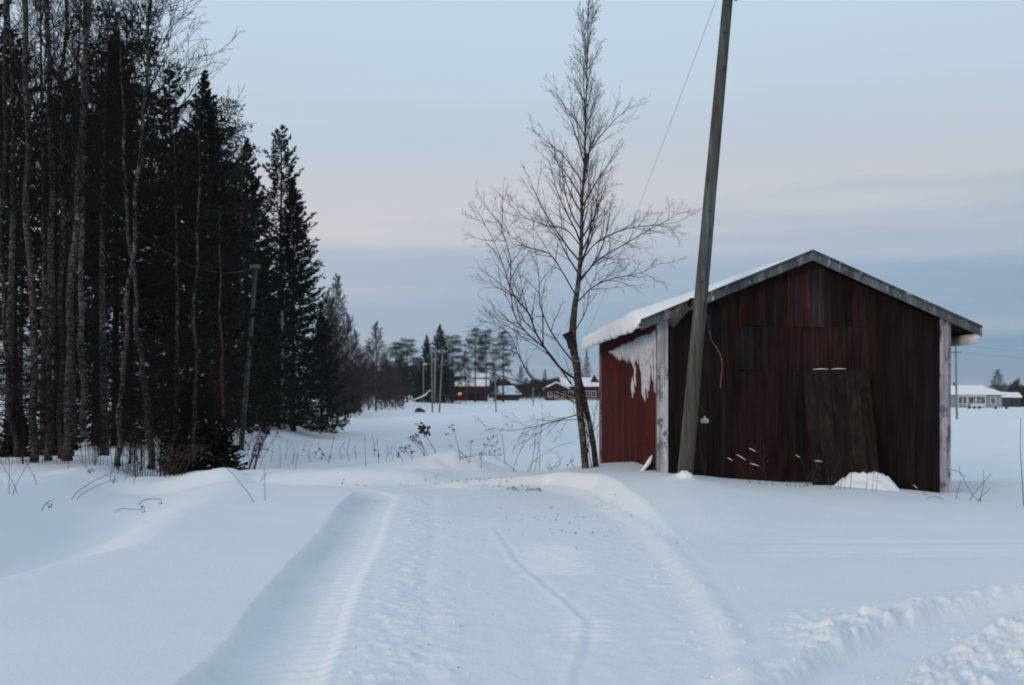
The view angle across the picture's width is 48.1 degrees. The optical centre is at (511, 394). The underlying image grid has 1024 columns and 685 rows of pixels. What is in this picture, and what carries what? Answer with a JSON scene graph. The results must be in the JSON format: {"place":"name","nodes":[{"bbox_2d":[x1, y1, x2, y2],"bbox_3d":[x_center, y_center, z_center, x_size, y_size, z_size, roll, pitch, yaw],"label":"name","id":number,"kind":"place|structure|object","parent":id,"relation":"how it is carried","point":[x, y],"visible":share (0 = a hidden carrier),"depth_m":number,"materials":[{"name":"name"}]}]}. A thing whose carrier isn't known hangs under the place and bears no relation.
{"place":"outdoors","nodes":[
{"label":"outdoors","id":0,"kind":"place"},
{"bbox_2d":[0,395,1023,684],"bbox_3d":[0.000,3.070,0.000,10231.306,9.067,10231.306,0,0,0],"label":"snow ground","id":1,"kind":"structure","parent":0,"point":[216,577],"depth_m":10.40,"materials":[{"name":"snow"}]},
{"bbox_2d":[0,407,43,456],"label":"spruce sapling","id":2,"kind":"object","parent":1,"relation":"on","point":[10,453],"visible":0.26,"depth_m":26.85,"materials":[{"name":"green plant"}]},
{"bbox_2d":[9,387,39,463],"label":"spruce tree","id":3,"kind":"object","parent":1,"relation":"on","point":[22,424],"visible":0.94,"depth_m":23.39,"materials":[{"name":"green plant"}]},
{"bbox_2d":[0,94,57,402],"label":"birch tree","id":4,"kind":"object","parent":1,"relation":"on","point":[21,290],"depth_m":46.63,"materials":[{"name":"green plant"}]},
{"bbox_2d":[0,417,73,463],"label":"leaning brush","id":5,"kind":"object","parent":1,"relation":"on","point":[35,445],"visible":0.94,"depth_m":23.60,"materials":[{"name":"plant"}]},
{"bbox_2d":[0,0,87,456],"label":"birch tree","id":6,"kind":"object","parent":1,"relation":"on","point":[11,275],"visible":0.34,"depth_m":27.98,"materials":[{"name":"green plant"}]},
{"bbox_2d":[0,26,107,412],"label":"spruce tree","id":7,"kind":"object","parent":1,"relation":"on","point":[39,286],"visible":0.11,"depth_m":34.94,"materials":[{"name":"green plant"}]},
{"bbox_2d":[0,0,108,455],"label":"birch tree","id":8,"kind":"object","parent":1,"relation":"on","point":[3,283],"visible":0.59,"depth_m":24.47,"materials":[{"name":"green plant"}]},
{"bbox_2d":[4,73,107,411],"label":"spruce tree","id":9,"kind":"object","parent":1,"relation":"on","point":[60,225],"visible":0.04,"depth_m":51.05,"materials":[{"name":"green plant"}]},
{"bbox_2d":[0,0,114,450],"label":"birch tree","id":10,"kind":"object","parent":1,"relation":"on","point":[42,264],"visible":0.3,"depth_m":28.91,"materials":[{"name":"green plant"}]},
{"bbox_2d":[6,60,110,419],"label":"spruce tree","id":11,"kind":"object","parent":1,"relation":"on","point":[64,215],"visible":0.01,"depth_m":52.19,"materials":[{"name":"green plant"}]},
{"bbox_2d":[39,410,81,455],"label":"spruce sapling","id":12,"kind":"object","parent":1,"relation":"on","point":[56,444],"visible":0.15,"depth_m":28.86,"materials":[{"name":"green plant"}]},
{"bbox_2d":[0,0,121,421],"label":"spruce tree","id":13,"kind":"object","parent":1,"relation":"on","point":[5,258],"visible":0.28,"depth_m":33.06,"materials":[{"name":"green plant"}]},
{"bbox_2d":[23,95,110,400],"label":"spruce tree","id":14,"kind":"object","parent":1,"relation":"on","point":[57,296],"depth_m":89.61,"materials":[{"name":"green plant"}]},
{"bbox_2d":[0,0,135,460],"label":"birch tree","id":15,"kind":"object","parent":1,"relation":"on","point":[51,282],"visible":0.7,"depth_m":24.54,"materials":[{"name":"brown plant"}]},
{"bbox_2d":[0,0,139,461],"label":"birch tree","id":16,"kind":"object","parent":1,"relation":"on","point":[34,389],"visible":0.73,"depth_m":23.94,"materials":[{"name":"brown plant"}]},
{"bbox_2d":[9,0,137,449],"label":"birch tree","id":17,"kind":"object","parent":1,"relation":"on","point":[73,393],"visible":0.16,"depth_m":32.97,"materials":[{"name":"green plant"}]},
{"bbox_2d":[8,0,178,436],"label":"birch tree","id":18,"kind":"object","parent":1,"relation":"on","point":[81,249],"visible":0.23,"depth_m":30.95,"materials":[{"name":"brown plant"}]},
{"bbox_2d":[86,405,105,464],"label":"spruce tree","id":19,"kind":"object","parent":1,"relation":"on","point":[94,441],"visible":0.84,"depth_m":23.60,"materials":[{"name":"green plant"}]},
{"bbox_2d":[0,0,193,458],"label":"birch tree","id":20,"kind":"object","parent":1,"relation":"on","point":[60,292],"visible":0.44,"depth_m":25.54,"materials":[{"name":"brown plant"}]},
{"bbox_2d":[85,382,111,456],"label":"spruce tree","id":21,"kind":"object","parent":1,"relation":"on","point":[98,450],"visible":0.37,"depth_m":29.00,"materials":[{"name":"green plant"}]},
{"bbox_2d":[22,47,179,445],"bbox_3d":[-12.905,-4.711,36.256,4.961,12.721,4.863,0,0,31],"label":"spruce tree","id":22,"kind":"object","parent":1,"relation":"on","point":[96,275],"visible":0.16,"depth_m":35.94,"materials":[{"name":"green plant"}]},
{"bbox_2d":[0,0,209,460],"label":"birch tree","id":23,"kind":"object","parent":1,"relation":"on","point":[68,428],"visible":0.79,"depth_m":23.93,"materials":[{"name":"plant"}]},
{"bbox_2d":[0,29,212,447],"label":"spruce tree","id":24,"kind":"object","parent":1,"relation":"on","point":[143,287],"visible":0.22,"depth_m":36.55,"materials":[{"name":"green plant"}]},
{"bbox_2d":[77,405,153,464],"bbox_3d":[-8.237,0.836,24.017,1.795,1.381,0.287,0,0,0],"label":"leaning brush","id":25,"kind":"object","parent":1,"relation":"on","point":[83,429],"visible":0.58,"depth_m":24.00,"materials":[{"name":"plant"}]},
{"bbox_2d":[39,1,194,441],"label":"birch tree","id":26,"kind":"object","parent":1,"relation":"on","point":[151,96],"visible":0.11,"depth_m":39.71,"materials":[{"name":"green plant"}]},
{"bbox_2d":[55,0,180,455],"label":"birch tree","id":27,"kind":"object","parent":1,"relation":"on","point":[102,247],"visible":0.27,"depth_m":29.96,"materials":[{"name":"plant"}]},
{"bbox_2d":[108,353,144,463],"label":"spruce tree","id":28,"kind":"object","parent":1,"relation":"on","point":[130,408],"visible":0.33,"depth_m":26.98,"materials":[{"name":"brown plant"}]},
{"bbox_2d":[1,0,255,466],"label":"birch tree","id":29,"kind":"object","parent":1,"relation":"on","point":[127,329],"visible":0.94,"depth_m":22.51,"materials":[{"name":"brown plant"}]},
{"bbox_2d":[127,414,147,476],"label":"spruce tree","id":30,"kind":"object","parent":1,"relation":"on","point":[134,448],"visible":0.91,"depth_m":22.20,"materials":[{"name":"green plant"}]},
{"bbox_2d":[26,38,258,469],"bbox_3d":[-7.422,-2.874,22.796,4.690,8.748,4.012,0,0,0],"label":"birch tree","id":31,"kind":"object","parent":1,"relation":"on","point":[143,371],"visible":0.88,"depth_m":22.84,"materials":[{"name":"brown plant"}]},
{"bbox_2d":[125,367,162,469],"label":"spruce tree","id":32,"kind":"object","parent":1,"relation":"on","point":[141,427],"visible":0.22,"depth_m":24.49,"materials":[{"name":"brown plant"}]},
{"bbox_2d":[118,414,181,476],"bbox_3d":[-7.077,1.000,22.400,1.248,1.342,0.293,0,0,0],"label":"leaning brush","id":33,"kind":"object","parent":1,"relation":"on","point":[136,456],"visible":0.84,"depth_m":22.40,"materials":[{"name":"plant"}]},
{"bbox_2d":[92,85,224,437],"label":"spruce tree","id":34,"kind":"object","parent":1,"relation":"on","point":[163,210],"visible":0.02,"depth_m":43.89,"materials":[{"name":"green plant"}]},
{"bbox_2d":[140,370,176,475],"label":"spruce tree","id":35,"kind":"object","parent":1,"relation":"on","point":[161,431],"visible":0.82,"depth_m":22.59,"materials":[{"name":"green plant"}]},
{"bbox_2d":[147,340,188,475],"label":"spruce tree","id":36,"kind":"object","parent":1,"relation":"on","point":[166,413],"visible":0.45,"depth_m":24.18,"materials":[{"name":"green plant"}]},
{"bbox_2d":[157,373,188,474],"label":"spruce tree","id":37,"kind":"object","parent":1,"relation":"on","point":[177,443],"visible":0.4,"depth_m":26.48,"materials":[{"name":"brown plant"}]},
{"bbox_2d":[137,96,217,429],"bbox_3d":[-10.489,-3.871,36.096,2.566,11.099,2.655,0,0,-11],"label":"tree","id":38,"kind":"object","parent":1,"relation":"on","point":[177,298],"visible":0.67,"depth_m":35.96,"materials":[{"name":"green plant"}]},
{"bbox_2d":[92,67,272,435],"bbox_3d":[-11.700,-4.893,40.076,5.660,13.258,5.033,0,0,23],"label":"spruce tree","id":39,"kind":"object","parent":1,"relation":"on","point":[216,328],"visible":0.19,"depth_m":39.90,"materials":[{"name":"green plant"}]},
{"bbox_2d":[80,125,289,469],"bbox_3d":[-6.609,-1.930,23.422,3.802,7.184,3.979,0,0,0],"label":"birch tree","id":40,"kind":"object","parent":1,"relation":"on","point":[193,423],"visible":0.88,"depth_m":23.33,"materials":[{"name":"plant"}]},
{"bbox_2d":[156,436,216,476],"bbox_3d":[-6.138,1.198,21.634,1.167,0.897,0.294,0,0,0],"label":"leaning brush","id":41,"kind":"object","parent":1,"relation":"on","point":[188,457],"visible":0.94,"depth_m":21.59,"materials":[{"name":"plant"}]},
{"bbox_2d":[112,124,266,421],"bbox_3d":[-10.648,-3.643,38.133,4.553,10.665,4.049,0,0,-1],"label":"spruce tree","id":42,"kind":"object","parent":1,"relation":"on","point":[208,301],"visible":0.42,"depth_m":37.95,"materials":[{"name":"green plant"}]},
{"bbox_2d":[157,366,235,474],"bbox_3d":[-7.473,0.705,27.015,1.978,2.769,2.135,0,0,8],"label":"spruce sapling","id":43,"kind":"object","parent":1,"relation":"on","point":[203,432],"visible":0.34,"depth_m":26.74,"materials":[{"name":"green plant"}]},
{"bbox_2d":[108,67,294,436],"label":"spruce tree","id":44,"kind":"object","parent":1,"relation":"on","point":[221,198],"visible":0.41,"depth_m":45.82,"materials":[{"name":"green plant"}]},
{"bbox_2d":[193,418,249,470],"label":"spruce sapling","id":45,"kind":"object","parent":1,"relation":"on","point":[222,440],"visible":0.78,"depth_m":23.07,"materials":[{"name":"green plant"}]},
{"bbox_2d":[172,202,280,423],"bbox_3d":[-8.929,-2.322,36.086,3.470,7.539,3.837,0,0,0],"label":"young tree","id":46,"kind":"object","parent":1,"relation":"on","point":[219,300],"visible":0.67,"depth_m":35.96,"materials":[{"name":"plant"}]},
{"bbox_2d":[184,96,269,400],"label":"pine tree","id":47,"kind":"object","parent":1,"relation":"on","point":[228,129],"visible":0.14,"depth_m":49.95,"materials":[{"name":"green plant"}]},
{"bbox_2d":[213,155,278,412],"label":"pine tree","id":48,"kind":"object","parent":1,"relation":"on","point":[239,278],"visible":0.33,"depth_m":47.95,"materials":[{"name":"green plant"}]},
{"bbox_2d":[239,264,259,450],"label":"utility pole","id":49,"kind":"object","parent":1,"relation":"on","point":[252,304],"visible":0.73,"depth_m":42.93,"materials":[{"name":"grey wood"}]},
{"bbox_2d":[0,76,253,272],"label":"overhead wire","id":50,"kind":"object","parent":49,"relation":"attached to","point":[96,193],"visible":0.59,"depth_m":27.58,"materials":[{"name":"metal"}]},
{"bbox_2d":[192,143,306,394],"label":"spruce tree","id":51,"kind":"object","parent":1,"relation":"on","point":[284,312],"visible":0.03,"depth_m":58.38,"materials":[{"name":"green plant"}]},
{"bbox_2d":[231,416,268,460],"bbox_3d":[-6.954,1.140,30.010,1.214,1.172,0.378,0,0,0],"label":"leaning brush","id":52,"kind":"object","parent":1,"relation":"on","point":[249,438],"visible":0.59,"depth_m":30.00,"materials":[{"name":"plant"}]},
{"bbox_2d":[189,136,320,434],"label":"spruce tree","id":53,"kind":"object","parent":1,"relation":"on","point":[252,191],"visible":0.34,"depth_m":53.78,"materials":[{"name":"green plant"}]},
{"bbox_2d":[248,421,275,469],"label":"leaning weeds","id":54,"kind":"object","parent":1,"relation":"on","point":[259,445],"visible":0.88,"depth_m":25.19,"materials":[{"name":"plant"}]},
{"bbox_2d":[280,311,283,429],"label":"utility pole","id":55,"kind":"object","parent":1,"relation":"on","point":[281,327],"visible":0.33,"depth_m":55.95,"materials":[{"name":"wood"}]},
{"bbox_2d":[234,124,345,428],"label":"spruce tree","id":56,"kind":"object","parent":1,"relation":"on","point":[277,166],"visible":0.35,"depth_m":65.73,"materials":[{"name":"green plant"}]},
{"bbox_2d":[234,179,360,433],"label":"spruce tree","id":57,"kind":"object","parent":1,"relation":"on","point":[299,235],"visible":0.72,"depth_m":63.68,"materials":[{"name":"green plant"}]},
{"bbox_2d":[296,300,354,433],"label":"spruce tree","id":58,"kind":"object","parent":1,"relation":"on","point":[332,410],"visible":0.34,"depth_m":69.85,"materials":[{"name":"green plant"}]},
{"bbox_2d":[316,288,345,402],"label":"birch tree","id":59,"kind":"object","parent":1,"relation":"on","point":[330,313],"visible":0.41,"depth_m":77.95,"materials":[{"name":"plant"}]},
{"bbox_2d":[317,296,351,423],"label":"birch tree","id":60,"kind":"object","parent":1,"relation":"on","point":[339,334],"visible":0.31,"depth_m":80.05,"materials":[{"name":"plant"}]},
{"bbox_2d":[306,273,368,420],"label":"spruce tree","id":61,"kind":"object","parent":1,"relation":"on","point":[338,293],"visible":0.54,"depth_m":83.97,"materials":[{"name":"plant"}]},
{"bbox_2d":[334,355,359,421],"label":"tree","id":62,"kind":"object","parent":1,"relation":"on","point":[351,395],"visible":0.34,"depth_m":87.79,"materials":[{"name":"brown plant"}]},
{"bbox_2d":[339,314,366,417],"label":"birch tree","id":63,"kind":"object","parent":1,"relation":"on","point":[353,338],"visible":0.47,"depth_m":99.87,"materials":[{"name":"plant"}]},
{"bbox_2d":[348,329,373,398],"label":"birch tree","id":64,"kind":"object","parent":1,"relation":"on","point":[355,362],"visible":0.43,"depth_m":111.90,"materials":[{"name":"plant"}]},
{"bbox_2d":[355,349,376,408],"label":"bare tree","id":65,"kind":"object","parent":1,"relation":"on","point":[368,392],"visible":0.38,"depth_m":120.00,"materials":[{"name":"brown plant"}]},
{"bbox_2d":[333,367,406,415],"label":"distant wood","id":66,"kind":"object","parent":1,"relation":"on","point":[389,387],"visible":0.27,"depth_m":143.25,"materials":[{"name":"plant"}]},
{"bbox_2d":[359,341,383,409],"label":"birch tree","id":67,"kind":"object","parent":1,"relation":"on","point":[370,357],"visible":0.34,"depth_m":131.94,"materials":[{"name":"plant"}]},
{"bbox_2d":[355,321,397,410],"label":"birch tree","id":68,"kind":"object","parent":1,"relation":"on","point":[376,343],"visible":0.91,"depth_m":127.89,"materials":[{"name":"plant"}]},
{"bbox_2d":[377,355,402,407],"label":"birch tree","id":69,"kind":"object","parent":1,"relation":"on","point":[386,379],"visible":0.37,"depth_m":149.90,"materials":[{"name":"plant"}]},
{"bbox_2d":[384,341,410,399],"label":"pine tree","id":70,"kind":"object","parent":1,"relation":"on","point":[396,354],"visible":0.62,"depth_m":189.76,"materials":[{"name":"green plant"}]},
{"bbox_2d":[396,370,409,395],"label":"pine tree","id":71,"kind":"object","parent":1,"relation":"on","point":[403,378],"visible":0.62,"depth_m":174.84,"materials":[{"name":"green plant"}]},
{"bbox_2d":[392,338,428,401],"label":"pine tree","id":72,"kind":"object","parent":1,"relation":"on","point":[409,354],"visible":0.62,"depth_m":195.83,"materials":[{"name":"green plant"}]},
{"bbox_2d":[415,422,435,452],"bbox_3d":[-2.049,1.013,27.005,0.390,0.757,0.373,0,0,-39],"label":"conifer sprig","id":73,"kind":"object","parent":1,"relation":"on","point":[422,428],"visible":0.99,"depth_m":26.95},
{"bbox_2d":[408,335,444,402],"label":"spruce tree","id":74,"kind":"object","parent":1,"relation":"on","point":[426,349],"visible":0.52,"depth_m":199.68,"materials":[{"name":"green plant"}]},
{"bbox_2d":[431,353,432,411],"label":"utility pole","id":75,"kind":"object","parent":1,"relation":"on","point":[431,383],"visible":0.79,"depth_m":126.94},
{"bbox_2d":[431,349,442,403],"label":"utility pole","id":76,"kind":"object","parent":1,"relation":"on","point":[435,376],"visible":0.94,"depth_m":179.88,"materials":[{"name":"grey wood"}]},
{"bbox_2d":[410,324,466,403],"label":"spruce tree","id":77,"kind":"object","parent":1,"relation":"on","point":[445,374],"visible":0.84,"depth_m":189.58,"materials":[{"name":"green plant"}]},
{"bbox_2d":[438,350,444,412],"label":"utility pole","id":78,"kind":"object","parent":1,"relation":"on","point":[440,379],"visible":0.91,"depth_m":126.92,"materials":[{"name":"grey wood"}]},
{"bbox_2d":[437,335,469,402],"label":"pine tree","id":79,"kind":"object","parent":1,"relation":"on","point":[452,343],"visible":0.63,"depth_m":195.69,"materials":[{"name":"green plant"}]},
{"bbox_2d":[457,348,474,401],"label":"birch tree","id":80,"kind":"object","parent":1,"relation":"on","point":[465,372],"visible":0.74,"depth_m":204.92,"materials":[{"name":"plant"}]},
{"bbox_2d":[449,373,489,400],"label":"house","id":81,"kind":"structure","parent":1,"relation":"on","point":[480,389],"depth_m":220.00,"materials":[{"name":"red paint"}]},
{"bbox_2d":[381,364,559,400],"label":"distant wood","id":82,"kind":"object","parent":1,"relation":"on","point":[545,382],"visible":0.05,"depth_m":263.93,"materials":[{"name":"plant"}]},
{"bbox_2d":[461,328,488,401],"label":"pine tree","id":83,"kind":"object","parent":1,"relation":"on","point":[474,335],"visible":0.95,"depth_m":207.85,"materials":[{"name":"green plant"}]},
{"bbox_2d":[457,435,501,463],"bbox_3d":[-0.716,1.259,25.205,0.987,0.746,0.193,0,0,7],"label":"dry weed","id":84,"kind":"object","parent":1,"relation":"on","point":[489,451],"visible":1,"depth_m":25.20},
{"bbox_2d":[474,329,498,400],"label":"pine tree","id":85,"kind":"object","parent":1,"relation":"on","point":[486,339],"visible":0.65,"depth_m":211.85,"materials":[{"name":"green plant"}]},
{"bbox_2d":[487,361,500,396],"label":"birch tree","id":86,"kind":"object","parent":1,"relation":"on","point":[493,381],"visible":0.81,"depth_m":199.97,"materials":[{"name":"grey plant"}]},
{"bbox_2d":[490,331,516,401],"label":"pine tree","id":87,"kind":"object","parent":1,"relation":"on","point":[506,363],"visible":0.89,"depth_m":204.83,"materials":[{"name":"green plant"}]},
{"bbox_2d":[492,386,521,399],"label":"shed","id":88,"kind":"structure","parent":1,"relation":"on","point":[510,394],"depth_m":228.00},
{"bbox_2d":[342,478,677,667],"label":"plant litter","id":89,"kind":"object","parent":1,"relation":"on","point":[501,507],"visible":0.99,"depth_m":19.38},
{"bbox_2d":[543,381,569,399],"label":"farmhouse","id":90,"kind":"object","parent":1,"relation":"on","point":[555,386],"visible":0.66,"depth_m":232.00,"materials":[{"name":"red paint"}]},
{"bbox_2d":[560,375,598,399],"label":"farmhouse","id":91,"kind":"object","parent":1,"relation":"on","point":[591,386],"visible":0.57,"depth_m":240.00,"materials":[{"name":"red paint"}]},
{"bbox_2d":[458,0,701,468],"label":"birch tree","id":92,"kind":"object","parent":1,"relation":"on","point":[582,407],"visible":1,"depth_m":19.95,"materials":[{"name":"brown plant"}]},
{"bbox_2d":[640,455,653,470],"bbox_3d":[2.172,1.161,18.500,0.235,0.390,0.076,0,0,0],"label":"fallen board","id":93,"kind":"object","parent":1,"relation":"on","point":[648,465],"visible":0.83,"depth_m":18.49,"materials":[{"name":"grey wood"}]},
{"bbox_2d":[676,470,693,477],"bbox_3d":[2.527,1.213,16.820,0.400,0.222,0.400,0,0,0],"label":"snow heap","id":94,"kind":"object","parent":1,"relation":"on","point":[684,474],"visible":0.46,"depth_m":16.74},
{"bbox_2d":[667,0,736,474],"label":"utility pole","id":95,"kind":"object","parent":1,"relation":"on","point":[700,320],"visible":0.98,"depth_m":16.88,"materials":[{"name":"grey wood"}]},
{"bbox_2d":[533,1,715,396],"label":"overhead wire","id":96,"kind":"object","parent":95,"relation":"attached to","point":[659,152],"visible":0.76,"depth_m":23.83,"materials":[{"name":"metal"}]},
{"bbox_2d":[582,250,982,492],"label":"barn","id":97,"kind":"structure","parent":1,"relation":"on","point":[777,327],"depth_m":18.05,"materials":[{"name":"brown wood"}]},
{"bbox_2d":[802,368,879,484],"bbox_3d":[5.093,0.540,17.733,1.067,1.924,0.563,0,0,-3],"label":"plank sheet","id":98,"kind":"object","parent":1,"relation":"on","point":[840,420],"visible":0.82,"depth_m":17.74,"materials":[{"name":"wood"}]},
{"bbox_2d":[825,467,877,490],"bbox_3d":[5.001,1.287,16.915,0.796,0.445,0.197,0,0,0],"label":"dry weed","id":99,"kind":"object","parent":1,"relation":"on","point":[851,477],"visible":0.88,"depth_m":16.90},
{"bbox_2d":[835,471,900,490],"bbox_3d":[5.389,1.365,17.486,1.320,0.404,0.760,0,0,0],"label":"snow heap","id":100,"kind":"object","parent":1,"relation":"on","point":[863,478],"visible":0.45,"depth_m":17.35,"materials":[{"name":"snow"}]},
{"bbox_2d":[951,347,961,418],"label":"utility pole","id":101,"kind":"object","parent":1,"relation":"on","point":[956,395],"visible":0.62,"depth_m":102.92,"materials":[{"name":"grey wood"}]},
{"bbox_2d":[951,383,1005,407],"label":"house","id":102,"kind":"structure","parent":1,"relation":"on","point":[976,396],"depth_m":233.00,"materials":[{"name":"white wood"}]},
{"bbox_2d":[989,369,1008,391],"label":"bare tree","id":103,"kind":"object","parent":1,"relation":"on","point":[999,382],"visible":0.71,"depth_m":299.80,"materials":[{"name":"grey plant"}]},
{"bbox_2d":[1002,392,1011,406],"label":"shed","id":104,"kind":"structure","parent":1,"relation":"on","point":[1006,399],"depth_m":250.00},
{"bbox_2d":[1004,380,1023,399],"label":"distant wood","id":105,"kind":"object","parent":1,"relation":"on","point":[1011,388],"visible":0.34,"depth_m":279.05,"materials":[{"name":"plant"}]},
{"bbox_2d":[1009,392,1021,406],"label":"shed","id":106,"kind":"structure","parent":1,"relation":"on","point":[1015,399],"depth_m":256.00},
{"bbox_2d":[0,0,1023,385],"label":"sky","id":107,"kind":"structure","parent":0,"point":[882,139],"materials":[{"name":"blue"}]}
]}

